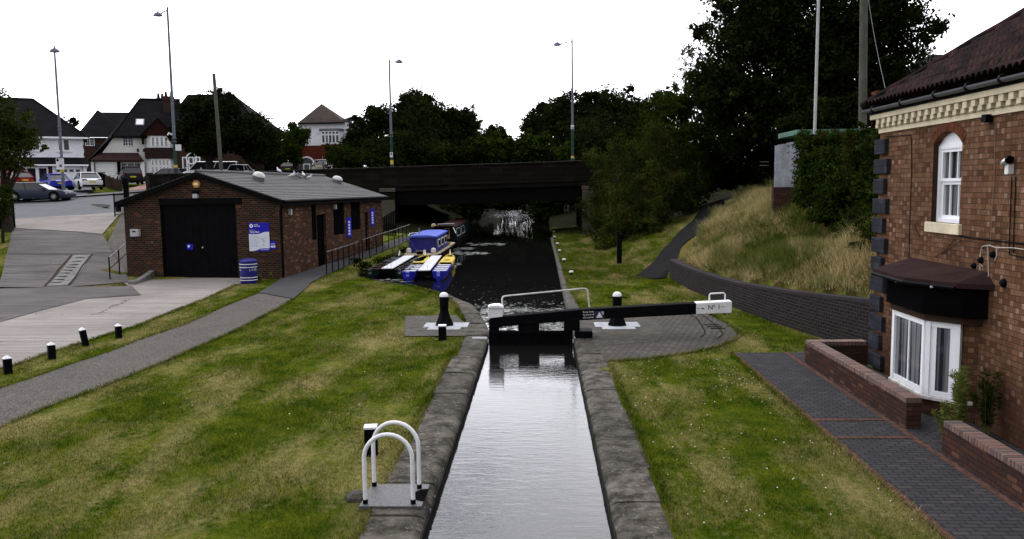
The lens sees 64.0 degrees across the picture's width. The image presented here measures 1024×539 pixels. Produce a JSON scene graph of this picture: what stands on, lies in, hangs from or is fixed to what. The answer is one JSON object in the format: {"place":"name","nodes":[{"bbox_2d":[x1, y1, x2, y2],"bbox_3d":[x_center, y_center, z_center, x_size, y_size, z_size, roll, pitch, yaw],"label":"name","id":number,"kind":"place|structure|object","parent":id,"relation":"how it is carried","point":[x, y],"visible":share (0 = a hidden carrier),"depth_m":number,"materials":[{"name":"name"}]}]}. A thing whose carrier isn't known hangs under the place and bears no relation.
{"place":"outdoors","nodes":[
{"label":"outdoors","id":0,"kind":"place"},
{"bbox_2d":[0,229,128,286],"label":"driveway","id":1,"kind":"structure","parent":0,"point":[48,246],"depth_m":40.42,"materials":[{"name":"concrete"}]},
{"bbox_2d":[45,254,90,285],"bbox_3d":[-20.259,-0.042,37.621,0.862,0.715,7.920,-3,6,-20],"label":"tactile strip","id":2,"kind":"object","parent":1,"relation":"on","point":[69,271],"visible":1,"depth_m":37.77,"materials":[{"name":"concrete"}]},
{"bbox_2d":[0,293,290,426],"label":"gravel path","id":3,"kind":"structure","parent":0,"point":[20,398],"depth_m":18.81,"materials":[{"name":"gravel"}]},
{"bbox_2d":[259,236,408,297],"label":"asphalt path","id":4,"kind":"structure","parent":0,"point":[293,286],"depth_m":36.12,"materials":[{"name":"asphalt"}]},
{"bbox_2d":[14,168,757,217],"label":"road","id":5,"kind":"structure","parent":0,"point":[72,206],"depth_m":57.95,"materials":[{"name":"asphalt"}]},
{"bbox_2d":[10,182,75,201],"bbox_3d":[-35.910,-5.910,62.289,4.778,1.480,2.072,-1,6,-2],"label":"parked car","id":6,"kind":"object","parent":5,"relation":"on","point":[27,191],"visible":0.82,"depth_m":61.48,"materials":[{"name":"metal"}]},
{"bbox_2d":[382,243,563,330],"bbox_3d":[-1.802,-0.035,41.035,8.315,0.001,38.993,0,6,2],"label":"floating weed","id":7,"kind":"object","parent":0,"point":[513,311],"visible":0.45,"depth_m":26.70,"materials":[{"name":"plant"}]},
{"bbox_2d":[356,206,612,538],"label":"water","id":8,"kind":"structure","parent":0,"point":[523,464],"depth_m":13.97,"materials":[{"name":"black liquid"}]},
{"bbox_2d":[365,250,426,278],"bbox_3d":[-5.579,-0.285,40.731,2.046,0.800,7.914,0,6,2],"label":"twin hull canoe","id":9,"kind":"object","parent":8,"relation":"on","point":[397,265],"visible":0.86,"depth_m":38.75,"materials":[{"name":"black paint"}]},
{"bbox_2d":[402,250,454,281],"bbox_3d":[-3.952,-0.241,40.095,2.046,0.800,8.864,-1,6,-1],"label":"twin hull canoe","id":10,"kind":"object","parent":8,"relation":"on","point":[440,270],"visible":0.98,"depth_m":37.75,"materials":[{"name":"yellow paint"}]},
{"bbox_2d":[404,228,454,261],"bbox_3d":[-4.945,-1.642,49.728,2.046,2.000,9.215,0,6,2],"label":"cabin boat","id":11,"kind":"object","parent":8,"relation":"on","point":[432,242],"visible":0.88,"depth_m":46.42,"materials":[{"name":"blue paint"}]},
{"bbox_2d":[431,218,474,248],"bbox_3d":[-4.346,-2.924,63.003,1.897,1.906,16.720,0,6,2],"label":"narrowboat","id":12,"kind":"object","parent":8,"relation":"on","point":[461,231],"visible":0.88,"depth_m":57.91},
{"bbox_2d":[0,165,979,538],"bbox_3d":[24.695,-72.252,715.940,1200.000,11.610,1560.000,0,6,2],"label":"ground","id":13,"kind":"structure","parent":0,"point":[420,217],"depth_m":13.02,"materials":[{"name":"green plant"}]},
{"bbox_2d":[0,184,18,242],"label":"hedge bush","id":14,"kind":"object","parent":13,"relation":"on","point":[6,200],"visible":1,"depth_m":44.23,"materials":[{"name":"green plant"}]},
{"bbox_2d":[0,88,50,232],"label":"cherry tree","id":15,"kind":"object","parent":13,"relation":"on","point":[20,143],"visible":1,"depth_m":47.34,"materials":[{"name":"green plant"}]},
{"bbox_2d":[0,97,88,185],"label":"suburban house","id":16,"kind":"structure","parent":13,"relation":"on","point":[74,139],"depth_m":77.85,"materials":[{"name":"paint"}]},
{"bbox_2d":[49,45,65,189],"bbox_3d":[-34.764,-11.178,62.930,0.776,11.778,0.620,0,6,2],"label":"street lamp","id":17,"kind":"object","parent":13,"relation":"on","point":[60,160],"visible":0.99,"depth_m":62.94,"materials":[{"name":"grey metal"}]},
{"bbox_2d":[15,212,120,233],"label":"driveway top","id":18,"kind":"structure","parent":13,"relation":"on","point":[96,223],"depth_m":50.52,"materials":[{"name":"concrete"}]},
{"bbox_2d":[0,286,138,321],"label":"concrete yard","id":19,"kind":"structure","parent":13,"relation":"on","point":[16,302],"depth_m":30.69,"materials":[{"name":"concrete"}]},
{"bbox_2d":[58,187,96,193],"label":"front drive","id":20,"kind":"structure","parent":13,"relation":"on","point":[84,190],"depth_m":72.29,"materials":[{"name":"concrete"}]},
{"bbox_2d":[39,174,71,189],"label":"parked car","id":21,"kind":"object","parent":20,"relation":"on","point":[53,180],"visible":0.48,"depth_m":69.68,"materials":[{"name":"blue metal"}]},
{"bbox_2d":[71,172,102,189],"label":"parked car","id":22,"kind":"object","parent":20,"relation":"on","point":[92,180],"visible":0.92,"depth_m":69.51,"materials":[{"name":"white metal"}]},
{"bbox_2d":[102,173,122,191],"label":"stepped wall","id":23,"kind":"structure","parent":13,"relation":"on","point":[113,183],"depth_m":73.80,"materials":[{"name":"brick"}]},
{"bbox_2d":[108,215,126,271],"bbox_3d":[-18.669,-1.706,45.460,7.657,2.502,23.072,-3,6,-19],"label":"gravel patch","id":24,"kind":"object","parent":13,"relation":"on","point":[116,240],"visible":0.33,"depth_m":44.54,"materials":[{"name":"gravel"}]},
{"bbox_2d":[0,278,240,366],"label":"concrete apron","id":25,"kind":"object","parent":13,"relation":"on","point":[23,337],"visible":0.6,"depth_m":25.92,"materials":[{"name":"concrete"}]},
{"bbox_2d":[80,91,179,183],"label":"suburban house","id":26,"kind":"structure","parent":13,"relation":"on","point":[135,135],"depth_m":88.21,"materials":[{"name":"paint"}]},
{"bbox_2d":[95,162,117,178],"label":"garage door","id":27,"kind":"structure","parent":26,"relation":"in","point":[110,168],"depth_m":86.52,"materials":[{"name":"white plastic"}]},
{"bbox_2d":[129,184,145,189],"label":"pink drive","id":28,"kind":"structure","parent":13,"relation":"on","point":[141,187],"depth_m":74.06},
{"bbox_2d":[117,166,143,184],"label":"parked car","id":29,"kind":"object","parent":28,"relation":"on","point":[132,174],"visible":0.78,"depth_m":77.03,"materials":[{"name":"black metal"}]},
{"bbox_2d":[165,87,246,169],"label":"dark tree","id":30,"kind":"object","parent":13,"relation":"on","point":[199,137],"visible":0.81,"depth_m":71.73,"materials":[{"name":"green plant"}]},
{"bbox_2d":[183,161,236,172],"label":"parked car","id":31,"kind":"object","parent":13,"relation":"on","point":[201,165],"visible":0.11,"depth_m":77.16,"materials":[{"name":"white metal"}]},
{"bbox_2d":[212,73,222,169],"bbox_3d":[-23.288,-10.273,65.139,0.604,10.410,0.316,0,6,2],"label":"telegraph pole","id":32,"kind":"object","parent":13,"relation":"on","point":[217,123],"visible":0.79,"depth_m":64.91,"materials":[{"name":"wood"}]},
{"bbox_2d":[165,94,280,170],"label":"suburban house","id":33,"kind":"structure","parent":13,"relation":"on","point":[185,161],"depth_m":88.52,"materials":[{"name":"brick"}]},
{"bbox_2d":[239,258,257,283],"bbox_3d":[-11.079,0.047,34.446,0.740,1.050,0.740,0,6,2],"label":"litter bin","id":34,"kind":"object","parent":13,"relation":"on","point":[248,270],"visible":1,"depth_m":34.16,"materials":[{"name":"blue paint"}]},
{"bbox_2d":[114,169,387,278],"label":"workshop","id":35,"kind":"structure","parent":13,"relation":"on","point":[194,224],"depth_m":36.77,"materials":[{"name":"brick"}]},
{"bbox_2d":[160,204,238,277],"bbox_3d":[-13.918,-1.260,36.596,3.631,3.294,0.150,0,6,9],"label":"double door","id":36,"kind":"structure","parent":35,"relation":"in","point":[199,240],"depth_m":36.59,"materials":[{"name":"black paint"}]},
{"bbox_2d":[248,223,269,250],"bbox_3d":[-11.102,-1.427,35.984,0.957,1.241,0.027,0,6,9],"label":"information board","id":37,"kind":"object","parent":35,"relation":"attached to","point":[259,237],"visible":1,"depth_m":35.97,"materials":[{"name":"plastic"}]},
{"bbox_2d":[317,214,324,266],"bbox_3d":[-9.549,-1.346,40.564,0.070,2.767,1.151,0,6,9],"label":"side door","id":38,"kind":"structure","parent":35,"relation":"in","point":[320,222],"depth_m":40.65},
{"bbox_2d":[224,105,286,170],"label":"dark tree","id":39,"kind":"object","parent":13,"relation":"on","point":[260,146],"visible":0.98,"depth_m":73.18,"materials":[{"name":"green plant"}]},
{"bbox_2d":[272,121,311,169],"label":"green tree","id":40,"kind":"object","parent":13,"relation":"on","point":[296,137],"visible":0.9,"depth_m":82.92,"materials":[{"name":"green plant"}]},
{"bbox_2d":[297,104,351,168],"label":"suburban house","id":41,"kind":"structure","parent":13,"relation":"on","point":[325,124],"depth_m":94.74,"materials":[{"name":"paint"}]},
{"bbox_2d":[321,143,361,167],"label":"round hedge","id":42,"kind":"object","parent":13,"relation":"on","point":[326,147],"visible":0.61,"depth_m":84.86,"materials":[{"name":"green plant"}]},
{"bbox_2d":[325,241,359,274],"bbox_3d":[-8.293,-0.585,40.401,0.066,1.260,6.147,0,6,4],"label":"railing","id":43,"kind":"object","parent":13,"relation":"on","point":[343,255],"visible":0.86,"depth_m":40.22,"materials":[{"name":"metal"}]},
{"bbox_2d":[344,490,362,502],"bbox_3d":[-1.952,2.852,10.308,0.340,0.130,0.294,0,6,2],"label":"flat stone","id":44,"kind":"object","parent":13,"relation":"on","point":[354,496],"visible":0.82,"depth_m":10.21,"materials":[{"name":"stone"}]},
{"bbox_2d":[340,100,398,148],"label":"dark tree","id":45,"kind":"object","parent":13,"relation":"on","point":[377,118],"visible":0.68,"depth_m":91.20,"materials":[{"name":"green plant"}]},
{"bbox_2d":[363,424,377,456],"bbox_3d":[-2.057,2.538,11.959,0.188,0.530,0.188,-1,6,-5],"label":"bollard","id":46,"kind":"object","parent":13,"relation":"on","point":[369,429],"visible":0.55,"depth_m":11.86,"materials":[{"name":"metal"}]},
{"bbox_2d":[350,247,390,274],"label":"bank weeds","id":47,"kind":"object","parent":13,"relation":"on","point":[362,265],"visible":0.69,"depth_m":40.79,"materials":[{"name":"green plant"}]},
{"bbox_2d":[356,148,393,164],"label":"shrub","id":48,"kind":"object","parent":13,"relation":"on","point":[362,157],"visible":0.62,"depth_m":83.01,"materials":[{"name":"green plant"}]},
{"bbox_2d":[362,224,410,259],"bbox_3d":[-7.370,-1.739,49.650,0.218,1.540,11.474,0,6,6],"label":"railing","id":49,"kind":"object","parent":13,"relation":"on","point":[376,244],"visible":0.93,"depth_m":48.20,"materials":[{"name":"metal"}]},
{"bbox_2d":[383,210,396,235],"bbox_3d":[-8.524,-2.992,56.523,1.107,2.260,0.067,-3,6,-21],"label":"timber fence","id":50,"kind":"object","parent":13,"relation":"on","point":[390,218],"visible":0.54,"depth_m":56.53,"materials":[{"name":"wood"}]},
{"bbox_2d":[388,59,402,166],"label":"street lamp","id":51,"kind":"object","parent":13,"relation":"on","point":[391,133],"visible":0.95,"depth_m":77.32,"materials":[{"name":"metal"}]},
{"bbox_2d":[363,129,451,164],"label":"green tree","id":52,"kind":"object","parent":13,"relation":"on","point":[439,147],"visible":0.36,"depth_m":87.83,"materials":[{"name":"green plant"}]},
{"bbox_2d":[147,158,678,234],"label":"road bridge","id":53,"kind":"structure","parent":13,"relation":"on","point":[404,189],"depth_m":65.88,"materials":[{"name":"metal"}]},
{"bbox_2d":[153,7,180,172],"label":"street lamp","id":54,"kind":"object","parent":53,"relation":"on","point":[176,148],"visible":0.96,"depth_m":66.17,"materials":[{"name":"metal"}]},
{"bbox_2d":[553,39,573,160],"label":"street lamp","id":55,"kind":"object","parent":53,"relation":"on","point":[557,43],"visible":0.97,"depth_m":76.61,"materials":[{"name":"metal"}]},
{"bbox_2d":[384,86,452,139],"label":"dark tree","id":56,"kind":"object","parent":13,"relation":"on","point":[401,104],"visible":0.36,"depth_m":100.27,"materials":[{"name":"green plant"}]},
{"bbox_2d":[358,279,488,538],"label":"canal edge","id":57,"kind":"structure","parent":13,"relation":"on","point":[439,429],"depth_m":12.74,"materials":[{"name":"stone"}]},
{"bbox_2d":[359,484,429,509],"bbox_3d":[-1.454,2.836,10.239,0.760,0.042,0.740,0,6,2],"label":"steel plate","id":58,"kind":"object","parent":57,"relation":"on","point":[393,496],"visible":0.94,"depth_m":10.15,"materials":[{"name":"metal"}]},
{"bbox_2d":[362,432,415,503],"bbox_3d":[-1.497,2.425,9.918,0.695,0.926,0.110,0,6,2],"label":"ladder hoop","id":59,"kind":"object","parent":58,"relation":"on","point":[402,440],"visible":0.99,"depth_m":9.89,"materials":[{"name":"white paint"}]},
{"bbox_2d":[371,420,421,488],"bbox_3d":[-1.483,2.375,10.465,0.709,0.916,0.109,0,6,10],"label":"ladder hoop","id":60,"kind":"object","parent":58,"relation":"on","point":[405,425],"visible":0.87,"depth_m":10.42,"materials":[{"name":"white paint"}]},
{"bbox_2d":[404,315,471,335],"bbox_3d":[-2.096,1.571,23.211,1.864,0.001,3.767,-1,6,-7],"label":"paddle pad","id":61,"kind":"object","parent":13,"relation":"on","point":[414,325],"visible":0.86,"depth_m":22.73,"materials":[{"name":"concrete"}]},
{"bbox_2d":[423,322,469,329],"bbox_3d":[-1.856,1.581,22.963,1.240,0.001,1.170,0,6,2],"label":"painted pad","id":62,"kind":"object","parent":61,"relation":"on","point":[456,325],"visible":0.8,"depth_m":22.99,"materials":[{"name":"paint"}]},
{"bbox_2d":[435,292,452,325],"bbox_3d":[-1.907,1.105,23.043,0.520,0.942,0.416,0,6,2],"label":"paddle stand","id":63,"kind":"object","parent":62,"relation":"on","point":[444,317],"visible":0.98,"depth_m":22.94,"materials":[{"name":"black paint"}]},
{"bbox_2d":[435,101,484,145],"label":"dark tree","id":64,"kind":"object","parent":13,"relation":"on","point":[463,124],"visible":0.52,"depth_m":104.24,"materials":[{"name":"green plant"}]},
{"bbox_2d":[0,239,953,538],"bbox_3d":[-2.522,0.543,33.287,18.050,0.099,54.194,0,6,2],"label":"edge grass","id":65,"kind":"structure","parent":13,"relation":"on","point":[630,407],"depth_m":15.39,"materials":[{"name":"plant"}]},
{"bbox_2d":[474,122,514,139],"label":"green tree","id":66,"kind":"object","parent":13,"relation":"on","point":[496,127],"visible":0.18,"depth_m":119.19,"materials":[{"name":"green plant"}]},
{"bbox_2d":[350,94,643,214],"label":"canal thicket","id":67,"kind":"object","parent":13,"relation":"on","point":[590,139],"visible":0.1,"depth_m":83.05,"materials":[{"name":"green plant"}]},
{"bbox_2d":[452,128,570,221],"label":"canal tree","id":68,"kind":"object","parent":13,"relation":"on","point":[533,148],"visible":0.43,"depth_m":95.26,"materials":[{"name":"green plant"}]},
{"bbox_2d":[515,101,547,140],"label":"dark tree","id":69,"kind":"object","parent":13,"relation":"on","point":[529,119],"visible":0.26,"depth_m":116.92,"materials":[{"name":"green plant"}]},
{"bbox_2d":[316,111,762,168],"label":"roadside thicket","id":70,"kind":"object","parent":13,"relation":"on","point":[342,161],"visible":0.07,"depth_m":84.00,"materials":[{"name":"green plant"}]},
{"bbox_2d":[530,87,613,210],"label":"dark tree","id":71,"kind":"object","parent":13,"relation":"on","point":[561,106],"visible":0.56,"depth_m":105.86,"materials":[{"name":"green plant"}]},
{"bbox_2d":[554,118,617,160],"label":"green tree","id":72,"kind":"object","parent":13,"relation":"on","point":[564,150],"visible":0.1,"depth_m":89.86,"materials":[{"name":"green plant"}]},
{"bbox_2d":[573,196,601,241],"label":"willow bush","id":73,"kind":"object","parent":13,"relation":"on","point":[581,205],"visible":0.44,"depth_m":63.23,"materials":[{"name":"green plant"}]},
{"bbox_2d":[580,145,618,233],"bbox_3d":[6.542,-5.879,61.297,3.135,6.986,7.344,0,6,2],"label":"willow bush","id":74,"kind":"object","parent":13,"relation":"on","point":[598,177],"visible":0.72,"depth_m":60.46,"materials":[{"name":"green plant"}]},
{"bbox_2d":[550,237,673,538],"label":"canal edge","id":75,"kind":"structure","parent":13,"relation":"on","point":[633,505],"depth_m":11.89,"materials":[{"name":"stone"}]},
{"bbox_2d":[488,288,731,344],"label":"lock gate","id":76,"kind":"structure","parent":75,"relation":"attached to","point":[528,332],"depth_m":20.95,"materials":[{"name":"black paint"}]},
{"bbox_2d":[586,83,642,130],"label":"dark tree","id":77,"kind":"object","parent":13,"relation":"on","point":[616,103],"visible":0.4,"depth_m":102.73,"materials":[{"name":"green plant"}]},
{"bbox_2d":[552,213,681,279],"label":"towpath grass","id":78,"kind":"structure","parent":13,"relation":"on","point":[570,255],"depth_m":43.50,"materials":[{"name":"plant"}]},
{"bbox_2d":[593,130,660,249],"bbox_3d":[7.081,-4.937,51.820,4.186,8.036,11.038,0,6,2],"label":"willow bush","id":79,"kind":"object","parent":13,"relation":"on","point":[620,215],"visible":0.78,"depth_m":51.54,"materials":[{"name":"green plant"}]},
{"bbox_2d":[626,85,672,157],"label":"green tree","id":80,"kind":"object","parent":13,"relation":"on","point":[649,111],"visible":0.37,"depth_m":81.22,"materials":[{"name":"green plant"}]},
{"bbox_2d":[629,117,693,234],"bbox_3d":[9.437,-5.975,51.419,4.302,7.398,8.576,0,6,2],"label":"willow bush","id":81,"kind":"object","parent":13,"relation":"on","point":[668,190],"visible":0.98,"depth_m":50.88,"materials":[{"name":"green plant"}]},
{"bbox_2d":[599,314,735,361],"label":"fan paving","id":82,"kind":"structure","parent":13,"relation":"on","point":[681,333],"depth_m":20.64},
{"bbox_2d":[588,317,662,345],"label":"gate slabs","id":83,"kind":"structure","parent":82,"relation":"on","point":[649,329],"depth_m":21.52,"materials":[{"name":"concrete"}]},
{"bbox_2d":[594,322,640,328],"bbox_3d":[2.917,1.550,22.695,1.240,0.001,1.170,0,6,2],"label":"painted pad","id":84,"kind":"object","parent":83,"relation":"on","point":[629,325],"visible":0.9,"depth_m":22.56,"materials":[{"name":"paint"}]},
{"bbox_2d":[608,292,626,325],"bbox_3d":[2.913,1.081,22.693,0.520,0.942,0.416,0,6,2],"label":"paddle stand","id":85,"kind":"object","parent":84,"relation":"on","point":[616,297],"visible":0.7,"depth_m":22.57,"materials":[{"name":"black paint"}]},
{"bbox_2d":[668,42,697,97],"bbox_3d":[13.497,-11.904,64.746,2.281,12.275,2.900,-3,6,-22],"label":"birch tree","id":86,"kind":"object","parent":13,"relation":"on","point":[692,50],"visible":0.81,"depth_m":64.20,"materials":[{"name":"green plant"}]},
{"bbox_2d":[634,195,734,278],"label":"climbing path","id":87,"kind":"structure","parent":13,"relation":"on","point":[659,267],"depth_m":40.32,"materials":[{"name":"asphalt"}]},
{"bbox_2d":[653,69,720,207],"bbox_3d":[12.075,-8.937,56.837,6.076,10.130,5.731,-4,6,-27],"label":"green tree","id":88,"kind":"object","parent":13,"relation":"on","point":[672,106],"visible":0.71,"depth_m":55.75,"materials":[{"name":"green plant"}]},
{"bbox_2d":[664,133,728,214],"bbox_3d":[11.922,-6.359,55.233,4.000,5.428,9.675,2,7,29],"label":"willow bush","id":89,"kind":"object","parent":13,"relation":"on","point":[687,165],"visible":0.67,"depth_m":54.34,"materials":[{"name":"green plant"}]},
{"bbox_2d":[678,177,877,293],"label":"dry bank grass","id":90,"kind":"structure","parent":13,"relation":"on","point":[777,251],"depth_m":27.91,"materials":[{"name":"plant"}]},
{"bbox_2d":[772,142,798,212],"bbox_3d":[10.267,-3.213,30.497,1.100,3.117,0.240,0,6,2],"label":"fence panel","id":91,"kind":"object","parent":13,"relation":"on","point":[782,187],"visible":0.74,"depth_m":30.43,"materials":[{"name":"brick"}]},
{"bbox_2d":[811,0,819,223],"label":"flagpole","id":92,"kind":"object","parent":13,"relation":"on","point":[816,69],"visible":0.49,"depth_m":28.08,"materials":[{"name":"metal"}]},
{"bbox_2d":[677,0,955,162],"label":"sycamore tree","id":93,"kind":"object","parent":13,"relation":"on","point":[776,39],"visible":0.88,"depth_m":46.43,"materials":[{"name":"green plant"}]},
{"bbox_2d":[670,259,962,366],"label":"retaining wall","id":94,"kind":"structure","parent":13,"relation":"on","point":[826,316],"depth_m":22.08,"materials":[{"name":"grey brick"}]},
{"bbox_2d":[770,89,879,142],"bbox_3d":[16.114,-6.528,41.152,3.540,4.482,8.703,-3,6,-25],"label":"dark shrub","id":95,"kind":"object","parent":13,"relation":"on","point":[841,112],"visible":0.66,"depth_m":40.42,"materials":[{"name":"green plant"}]},
{"bbox_2d":[787,120,879,230],"bbox_3d":[10.895,-2.713,25.609,3.320,3.751,7.103,0,6,2],"label":"ivy hedge","id":96,"kind":"object","parent":13,"relation":"on","point":[835,171],"visible":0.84,"depth_m":25.98,"materials":[{"name":"green plant"}]},
{"bbox_2d":[805,205,876,252],"bbox_3d":[9.804,-1.217,24.128,1.112,1.304,6.354,0,6,6],"label":"bank shrub","id":97,"kind":"object","parent":13,"relation":"on","point":[863,226],"visible":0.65,"depth_m":22.45,"materials":[{"name":"green plant"}]},
{"bbox_2d":[805,339,921,428],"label":"garden wall","id":98,"kind":"structure","parent":13,"relation":"on","point":[839,361],"depth_m":14.87,"materials":[{"name":"brick"}]},
{"bbox_2d":[858,0,871,130],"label":"telegraph pole","id":99,"kind":"object","parent":13,"relation":"on","point":[863,43],"visible":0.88,"depth_m":29.86,"materials":[{"name":"black paint"}]},
{"bbox_2d":[860,7,1023,450],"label":"brick house","id":100,"kind":"structure","parent":13,"relation":"on","point":[947,264],"depth_m":13.48,"materials":[{"name":"red brick"}]},
{"bbox_2d":[891,310,926,393],"bbox_3d":[6.891,1.396,14.206,0.095,1.240,1.210,0,6,2],"label":"bay window","id":101,"kind":"structure","parent":100,"relation":"in","point":[908,331],"depth_m":14.19,"materials":[{"name":"white plastic"}]},
{"bbox_2d":[924,321,962,398],"bbox_3d":[7.042,1.476,13.386,0.095,1.240,0.531,-6,7,-40],"label":"bay window","id":102,"kind":"structure","parent":100,"relation":"in","point":[943,346],"depth_m":13.39,"materials":[{"name":"white plastic"}]},
{"bbox_2d":[936,132,961,223],"bbox_3d":[7.592,-1.580,14.025,0.130,1.560,0.990,0,6,2],"label":"window","id":103,"kind":"structure","parent":100,"relation":"in","point":[950,149],"depth_m":14.19,"materials":[{"name":"white plastic"}]},
{"bbox_2d":[941,421,1023,506],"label":"garden wall","id":104,"kind":"structure","parent":13,"relation":"on","point":[997,465],"depth_m":10.58,"materials":[{"name":"brick"}]},
{"bbox_2d":[0,0,1023,165],"label":"sky","id":105,"kind":"structure","parent":0,"point":[285,59],"materials":[{"name":"white"}]},
{"bbox_2d":[737,352,1023,538],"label":"paved path","id":106,"kind":"structure","parent":0,"point":[957,504],"depth_m":11.66,"materials":[{"name":"brick"}]},
{"bbox_2d":[733,352,1023,538],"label":"red edging","id":107,"kind":"object","parent":106,"relation":"on","point":[928,518],"visible":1,"depth_m":12.01,"materials":[{"name":"brick"}]},
{"bbox_2d":[930,400,961,435],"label":"weed plant","id":108,"kind":"object","parent":106,"relation":"on","point":[945,416],"visible":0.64,"depth_m":12.16,"materials":[{"name":"green plant"}]},
{"bbox_2d":[947,365,971,424],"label":"weed plant","id":109,"kind":"object","parent":106,"relation":"on","point":[960,385],"visible":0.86,"depth_m":12.31,"materials":[{"name":"green plant"}]},
{"bbox_2d":[967,366,1003,435],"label":"weed plant","id":110,"kind":"object","parent":106,"relation":"on","point":[988,400],"visible":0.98,"depth_m":12.41,"materials":[{"name":"green plant"}]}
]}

